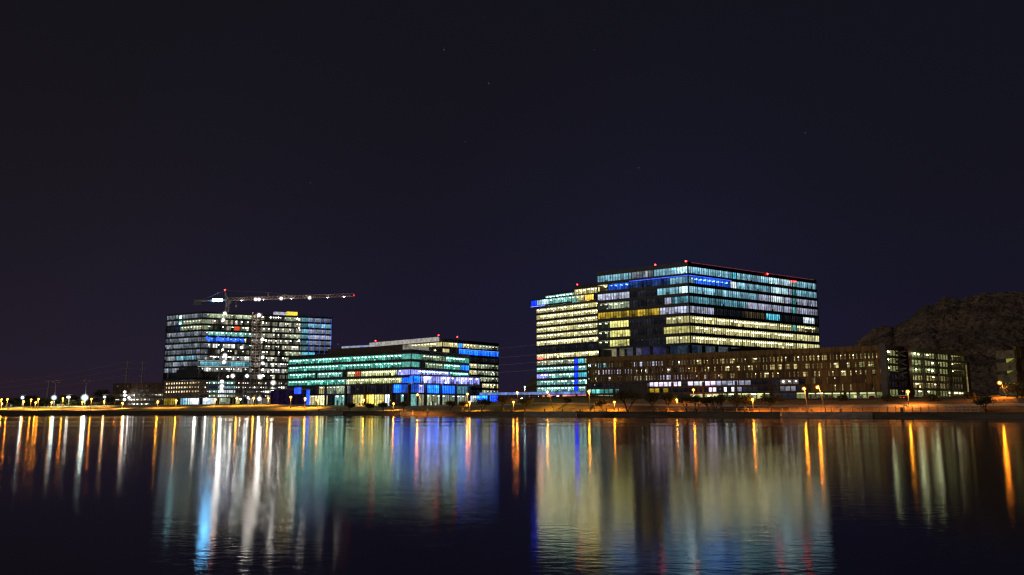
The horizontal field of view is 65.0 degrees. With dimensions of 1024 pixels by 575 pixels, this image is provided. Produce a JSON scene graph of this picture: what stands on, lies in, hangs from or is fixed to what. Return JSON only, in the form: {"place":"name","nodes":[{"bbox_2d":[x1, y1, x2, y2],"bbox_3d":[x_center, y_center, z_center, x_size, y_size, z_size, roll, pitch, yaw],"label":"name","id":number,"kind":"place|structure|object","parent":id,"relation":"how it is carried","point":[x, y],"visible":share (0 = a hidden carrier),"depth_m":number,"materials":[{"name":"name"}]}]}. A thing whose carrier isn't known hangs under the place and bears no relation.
{"place":"outdoors","nodes":[
{"label":"outdoors","id":0,"kind":"place"},
{"bbox_2d":[63,404,347,410],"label":"hill path","id":1,"kind":"structure","parent":0,"point":[212,404],"depth_m":434.06,"materials":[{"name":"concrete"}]},
{"bbox_2d":[0,415,1023,574],"bbox_3d":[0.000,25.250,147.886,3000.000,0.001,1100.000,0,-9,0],"label":"lake water","id":2,"kind":"structure","parent":0,"point":[296,495],"depth_m":26.41,"materials":[{"name":"black liquid"}]},
{"bbox_2d":[0,396,1023,411],"bbox_3d":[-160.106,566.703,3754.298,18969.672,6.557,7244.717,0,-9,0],"label":"ground","id":3,"kind":"structure","parent":0,"point":[444,407],"depth_m":334.10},
{"bbox_2d":[0,396,13,406],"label":"broadleaf tree","id":4,"kind":"object","parent":3,"relation":"on","point":[5,401],"visible":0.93,"depth_m":484.27,"materials":[{"name":"green plant"}]},
{"bbox_2d":[11,397,24,406],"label":"broadleaf tree","id":5,"kind":"object","parent":3,"relation":"on","point":[17,399],"visible":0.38,"depth_m":494.20,"materials":[{"name":"green plant"}]},
{"bbox_2d":[0,403,43,406],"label":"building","id":6,"kind":"structure","parent":3,"relation":"on","point":[11,405],"depth_m":627.86,"materials":[{"name":"black"}]},
{"bbox_2d":[13,399,38,406],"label":"broadleaf tree","id":7,"kind":"object","parent":3,"relation":"on","point":[27,403],"visible":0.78,"depth_m":478.53,"materials":[{"name":"green plant"}]},
{"bbox_2d":[24,395,36,405],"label":"broadleaf tree","id":8,"kind":"object","parent":3,"relation":"on","point":[30,397],"visible":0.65,"depth_m":552.78,"materials":[{"name":"green plant"}]},
{"bbox_2d":[33,397,56,405],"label":"broadleaf tree","id":9,"kind":"object","parent":3,"relation":"on","point":[44,400],"visible":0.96,"depth_m":483.22,"materials":[{"name":"green plant"}]},
{"bbox_2d":[45,380,51,405],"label":"utility mast","id":10,"kind":"object","parent":3,"relation":"on","point":[49,381],"visible":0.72,"depth_m":634.55,"materials":[{"name":"metal"}]},
{"bbox_2d":[52,380,59,406],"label":"floodlight mast","id":11,"kind":"object","parent":3,"relation":"on","point":[58,381],"visible":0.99,"depth_m":467.11,"materials":[{"name":"white metal"}]},
{"bbox_2d":[49,395,66,405],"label":"broadleaf tree","id":12,"kind":"object","parent":3,"relation":"on","point":[58,399],"visible":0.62,"depth_m":494.26,"materials":[{"name":"green plant"}]},
{"bbox_2d":[60,394,79,400],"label":"broadleaf tree","id":13,"kind":"object","parent":3,"relation":"on","point":[73,397],"visible":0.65,"depth_m":553.55,"materials":[{"name":"green plant"}]},
{"bbox_2d":[59,398,83,405],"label":"broadleaf tree","id":14,"kind":"object","parent":3,"relation":"on","point":[71,402],"visible":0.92,"depth_m":474.94,"materials":[{"name":"green plant"}]},
{"bbox_2d":[55,402,89,405],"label":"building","id":15,"kind":"structure","parent":3,"relation":"on","point":[81,404],"depth_m":547.64,"materials":[{"name":"black"}]},
{"bbox_2d":[77,396,95,404],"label":"broadleaf tree","id":16,"kind":"object","parent":3,"relation":"on","point":[88,399],"visible":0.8,"depth_m":484.46,"materials":[{"name":"green plant"}]},
{"bbox_2d":[83,378,89,405],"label":"floodlight mast","id":17,"kind":"object","parent":3,"relation":"on","point":[85,397],"visible":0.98,"depth_m":466.70,"materials":[{"name":"white metal"}]},
{"bbox_2d":[93,389,109,404],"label":"broadleaf tree","id":18,"kind":"object","parent":3,"relation":"on","point":[99,393],"visible":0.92,"depth_m":594.31,"materials":[{"name":"green plant"}]},
{"bbox_2d":[92,400,111,404],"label":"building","id":19,"kind":"structure","parent":3,"relation":"on","point":[96,402],"depth_m":608.78,"materials":[{"name":"black"}]},
{"bbox_2d":[100,395,117,404],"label":"broadleaf tree","id":20,"kind":"object","parent":3,"relation":"on","point":[108,399],"visible":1,"depth_m":493.96,"materials":[{"name":"green plant"}]},
{"bbox_2d":[124,359,130,382],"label":"utility mast","id":21,"kind":"object","parent":3,"relation":"on","point":[127,371],"visible":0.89,"depth_m":756.42,"materials":[{"name":"metal"}]},
{"bbox_2d":[112,382,163,404],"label":"parking structure","id":22,"kind":"object","parent":3,"relation":"on","point":[138,393],"visible":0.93,"depth_m":580.32,"materials":[{"name":"grey concrete"}]},
{"bbox_2d":[140,360,146,382],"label":"utility mast","id":23,"kind":"object","parent":3,"relation":"on","point":[142,369],"visible":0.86,"depth_m":756.22,"materials":[{"name":"metal"}]},
{"bbox_2d":[0,411,307,414],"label":"embankment wall","id":24,"kind":"structure","parent":3,"relation":"on","point":[153,412],"depth_m":395.37,"materials":[{"name":"concrete"}]},
{"bbox_2d":[162,375,286,404],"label":"podium building","id":25,"kind":"structure","parent":3,"relation":"on","point":[207,391],"depth_m":550.61,"materials":[{"name":"glass"}]},
{"bbox_2d":[162,311,332,381],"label":"unfinished tower","id":26,"kind":"structure","parent":3,"relation":"on","point":[202,345],"depth_m":604.13,"materials":[{"name":"grey glass"}]},
{"bbox_2d":[193,289,353,317],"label":"tower crane","id":27,"kind":"object","parent":26,"relation":"on","point":[197,302],"visible":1,"depth_m":602.81,"materials":[{"name":"metal"}]},
{"bbox_2d":[307,410,342,414],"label":"lake steps","id":28,"kind":"structure","parent":3,"relation":"on","point":[322,413],"depth_m":382.55,"materials":[{"name":"concrete"}]},
{"bbox_2d":[344,402,356,410],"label":"palo verde tree","id":29,"kind":"object","parent":3,"relation":"on","point":[351,405],"visible":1,"depth_m":389.03,"materials":[{"name":"green plant"}]},
{"bbox_2d":[359,402,374,409],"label":"palo verde tree","id":30,"kind":"object","parent":3,"relation":"on","point":[369,405],"visible":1,"depth_m":385.38,"materials":[{"name":"green plant"}]},
{"bbox_2d":[342,411,400,414],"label":"embankment wall","id":31,"kind":"structure","parent":3,"relation":"on","point":[371,412],"depth_m":376.20,"materials":[{"name":"concrete"}]},
{"bbox_2d":[264,340,479,405],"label":"office","id":32,"kind":"structure","parent":3,"relation":"on","point":[375,374],"depth_m":471.67,"materials":[{"name":"teal glass"}]},
{"bbox_2d":[377,401,389,410],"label":"palo verde tree","id":33,"kind":"object","parent":3,"relation":"on","point":[383,404],"visible":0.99,"depth_m":381.87,"materials":[{"name":"green plant"}]},
{"bbox_2d":[396,401,411,411],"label":"palo verde tree","id":34,"kind":"object","parent":3,"relation":"on","point":[404,404],"visible":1,"depth_m":376.54,"materials":[{"name":"green plant"}]},
{"bbox_2d":[400,410,413,415],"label":"lake steps","id":35,"kind":"structure","parent":3,"relation":"on","point":[406,413],"depth_m":367.33,"materials":[{"name":"concrete"}]},
{"bbox_2d":[369,335,498,402],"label":"office","id":36,"kind":"structure","parent":3,"relation":"on","point":[484,361],"depth_m":565.03,"materials":[{"name":"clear glass"}]},
{"bbox_2d":[445,400,457,410],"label":"palo verde tree","id":37,"kind":"object","parent":3,"relation":"on","point":[448,403],"visible":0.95,"depth_m":367.50,"materials":[{"name":"green plant"}]},
{"bbox_2d":[453,401,468,410],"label":"palo verde tree","id":38,"kind":"object","parent":3,"relation":"on","point":[463,404],"visible":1,"depth_m":361.30,"materials":[{"name":"green plant"}]},
{"bbox_2d":[413,411,524,415],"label":"embankment wall","id":39,"kind":"structure","parent":3,"relation":"on","point":[468,413],"depth_m":352.25,"materials":[{"name":"concrete"}]},
{"bbox_2d":[471,397,491,410],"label":"palo verde tree","id":40,"kind":"object","parent":3,"relation":"on","point":[482,401],"visible":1,"depth_m":356.37,"materials":[{"name":"green plant"}]},
{"bbox_2d":[494,394,515,410],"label":"palo verde tree","id":41,"kind":"object","parent":3,"relation":"on","point":[502,399],"visible":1,"depth_m":351.63,"materials":[{"name":"green plant"}]},
{"bbox_2d":[515,397,532,409],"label":"palo verde tree","id":42,"kind":"object","parent":3,"relation":"on","point":[526,401],"visible":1,"depth_m":344.65,"materials":[{"name":"green plant"}]},
{"bbox_2d":[471,391,585,399],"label":"road bridge","id":43,"kind":"structure","parent":3,"relation":"on","point":[572,393],"depth_m":475.53,"materials":[{"name":"concrete"}]},
{"bbox_2d":[524,410,576,415],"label":"lake steps","id":44,"kind":"structure","parent":3,"relation":"on","point":[550,413],"depth_m":328.97,"materials":[{"name":"concrete"}]},
{"bbox_2d":[531,283,597,396],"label":"office wing","id":45,"kind":"structure","parent":3,"relation":"on","point":[566,335],"depth_m":525.25,"materials":[{"name":"white glass"}]},
{"bbox_2d":[530,396,613,399],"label":"retaining wall","id":46,"kind":"structure","parent":3,"relation":"on","point":[572,397],"depth_m":357.55,"materials":[{"name":"concrete"}]},
{"bbox_2d":[593,397,608,410],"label":"palo verde tree","id":47,"kind":"object","parent":3,"relation":"on","point":[599,403],"visible":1,"depth_m":323.19,"materials":[{"name":"green plant"}]},
{"bbox_2d":[559,408,642,411],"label":"metal railing","id":48,"kind":"object","parent":3,"relation":"on","point":[594,409],"visible":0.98,"depth_m":327.02,"materials":[{"name":"metal"}]},
{"bbox_2d":[611,387,643,411],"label":"palo verde tree","id":49,"kind":"object","parent":3,"relation":"on","point":[618,395],"visible":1,"depth_m":316.88,"materials":[{"name":"green plant"}]},
{"bbox_2d":[641,390,661,411],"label":"palo verde tree","id":50,"kind":"object","parent":3,"relation":"on","point":[654,397],"visible":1,"depth_m":312.91,"materials":[{"name":"green plant"}]},
{"bbox_2d":[658,392,676,411],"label":"palo verde tree","id":51,"kind":"object","parent":3,"relation":"on","point":[669,397],"visible":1,"depth_m":310.72,"materials":[{"name":"green plant"}]},
{"bbox_2d":[576,411,780,416],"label":"embankment wall","id":52,"kind":"structure","parent":3,"relation":"on","point":[675,414],"depth_m":300.53,"materials":[{"name":"concrete"}]},
{"bbox_2d":[676,395,693,411],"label":"palo verde tree","id":53,"kind":"object","parent":3,"relation":"on","point":[682,399],"visible":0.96,"depth_m":307.90,"materials":[{"name":"green plant"}]},
{"bbox_2d":[689,395,702,411],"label":"palo verde tree","id":54,"kind":"object","parent":3,"relation":"on","point":[695,399],"visible":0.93,"depth_m":305.23,"materials":[{"name":"green plant"}]},
{"bbox_2d":[699,396,712,411],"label":"palo verde tree","id":55,"kind":"object","parent":3,"relation":"on","point":[704,401],"visible":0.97,"depth_m":302.21,"materials":[{"name":"green plant"}]},
{"bbox_2d":[597,260,819,399],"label":"office tower","id":56,"kind":"structure","parent":3,"relation":"on","point":[681,307],"depth_m":381.20,"materials":[{"name":"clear glass"}]},
{"bbox_2d":[707,395,718,410],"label":"palo verde tree","id":57,"kind":"object","parent":3,"relation":"on","point":[712,402],"visible":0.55,"depth_m":302.53,"materials":[{"name":"green plant"}]},
{"bbox_2d":[657,408,782,411],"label":"metal railing","id":58,"kind":"object","parent":3,"relation":"on","point":[725,410],"visible":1,"depth_m":298.98,"materials":[{"name":"metal"}]},
{"bbox_2d":[710,393,731,411],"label":"palo verde tree","id":59,"kind":"object","parent":3,"relation":"on","point":[720,398],"visible":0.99,"depth_m":299.63,"materials":[{"name":"green plant"}]},
{"bbox_2d":[725,393,742,411],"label":"palo verde tree","id":60,"kind":"object","parent":3,"relation":"on","point":[733,399],"visible":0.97,"depth_m":296.60,"materials":[{"name":"green plant"}]},
{"bbox_2d":[737,394,755,411],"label":"palo verde tree","id":61,"kind":"object","parent":3,"relation":"on","point":[745,399],"visible":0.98,"depth_m":295.54,"materials":[{"name":"green plant"}]},
{"bbox_2d":[755,394,780,411],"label":"palo verde tree","id":62,"kind":"object","parent":3,"relation":"on","point":[768,400],"visible":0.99,"depth_m":288.78,"materials":[{"name":"green plant"}]},
{"bbox_2d":[586,344,971,398],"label":"parking garage","id":63,"kind":"structure","parent":3,"relation":"on","point":[877,371],"depth_m":320.49,"materials":[{"name":"concrete"}]},
{"bbox_2d":[780,411,872,417],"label":"lake steps","id":64,"kind":"structure","parent":3,"relation":"on","point":[823,415],"depth_m":269.63,"materials":[{"name":"concrete"}]},
{"bbox_2d":[789,408,873,411],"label":"metal railing","id":65,"kind":"object","parent":3,"relation":"on","point":[831,409],"visible":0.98,"depth_m":277.16,"materials":[{"name":"metal"}]},
{"bbox_2d":[837,395,847,401],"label":"desert shrub","id":66,"kind":"object","parent":3,"relation":"on","point":[842,397],"visible":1,"depth_m":290.65,"materials":[{"name":"green plant"}]},
{"bbox_2d":[753,395,999,399],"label":"retaining wall","id":67,"kind":"structure","parent":3,"relation":"on","point":[879,398],"depth_m":288.72,"materials":[{"name":"concrete"}]},
{"bbox_2d":[879,394,895,400],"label":"desert shrub","id":68,"kind":"object","parent":3,"relation":"on","point":[886,397],"visible":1,"depth_m":277.03,"materials":[{"name":"green plant"}]},
{"bbox_2d":[878,405,979,411],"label":"metal railing","id":69,"kind":"object","parent":3,"relation":"on","point":[945,408],"visible":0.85,"depth_m":251.13,"materials":[{"name":"metal"}]},
{"bbox_2d":[923,394,939,400],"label":"desert shrub","id":70,"kind":"object","parent":3,"relation":"on","point":[932,396],"visible":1,"depth_m":268.93,"materials":[{"name":"green plant"}]},
{"bbox_2d":[872,412,1023,418],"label":"embankment wall","id":71,"kind":"structure","parent":3,"relation":"on","point":[965,415],"depth_m":241.55,"materials":[{"name":"concrete"}]},
{"bbox_2d":[962,392,978,398],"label":"desert shrub","id":72,"kind":"object","parent":3,"relation":"on","point":[969,394],"visible":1,"depth_m":264.69,"materials":[{"name":"green plant"}]},
{"bbox_2d":[972,395,999,411],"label":"palo verde tree","id":73,"kind":"object","parent":3,"relation":"on","point":[981,400],"visible":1,"depth_m":243.05,"materials":[{"name":"green plant"}]},
{"bbox_2d":[996,346,1023,396],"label":"rusty building","id":74,"kind":"structure","parent":3,"relation":"on","point":[1013,366],"depth_m":296.36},
{"bbox_2d":[999,382,1023,397],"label":"palo verde tree","id":75,"kind":"object","parent":3,"relation":"on","point":[1016,387],"visible":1,"depth_m":255.97,"materials":[{"name":"green plant"}]},
{"bbox_2d":[0,0,1023,412],"label":"sky","id":76,"kind":"structure","parent":0,"point":[450,167],"materials":[{"name":"black"}]},
{"bbox_2d":[507,375,535,399],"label":"distant hill","id":77,"kind":"structure","parent":0,"point":[531,382],"depth_m":1022.92,"materials":[{"name":"black"}]},
{"bbox_2d":[454,402,1023,406],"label":"path","id":78,"kind":"structure","parent":0,"point":[949,405],"depth_m":289.87,"materials":[{"name":"concrete"}]},
{"bbox_2d":[855,290,1023,396],"bbox_3d":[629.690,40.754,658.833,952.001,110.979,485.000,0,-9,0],"label":"mountain","id":79,"kind":"structure","parent":0,"point":[979,330],"depth_m":602.84,"materials":[{"name":"brown stone"}]}
]}

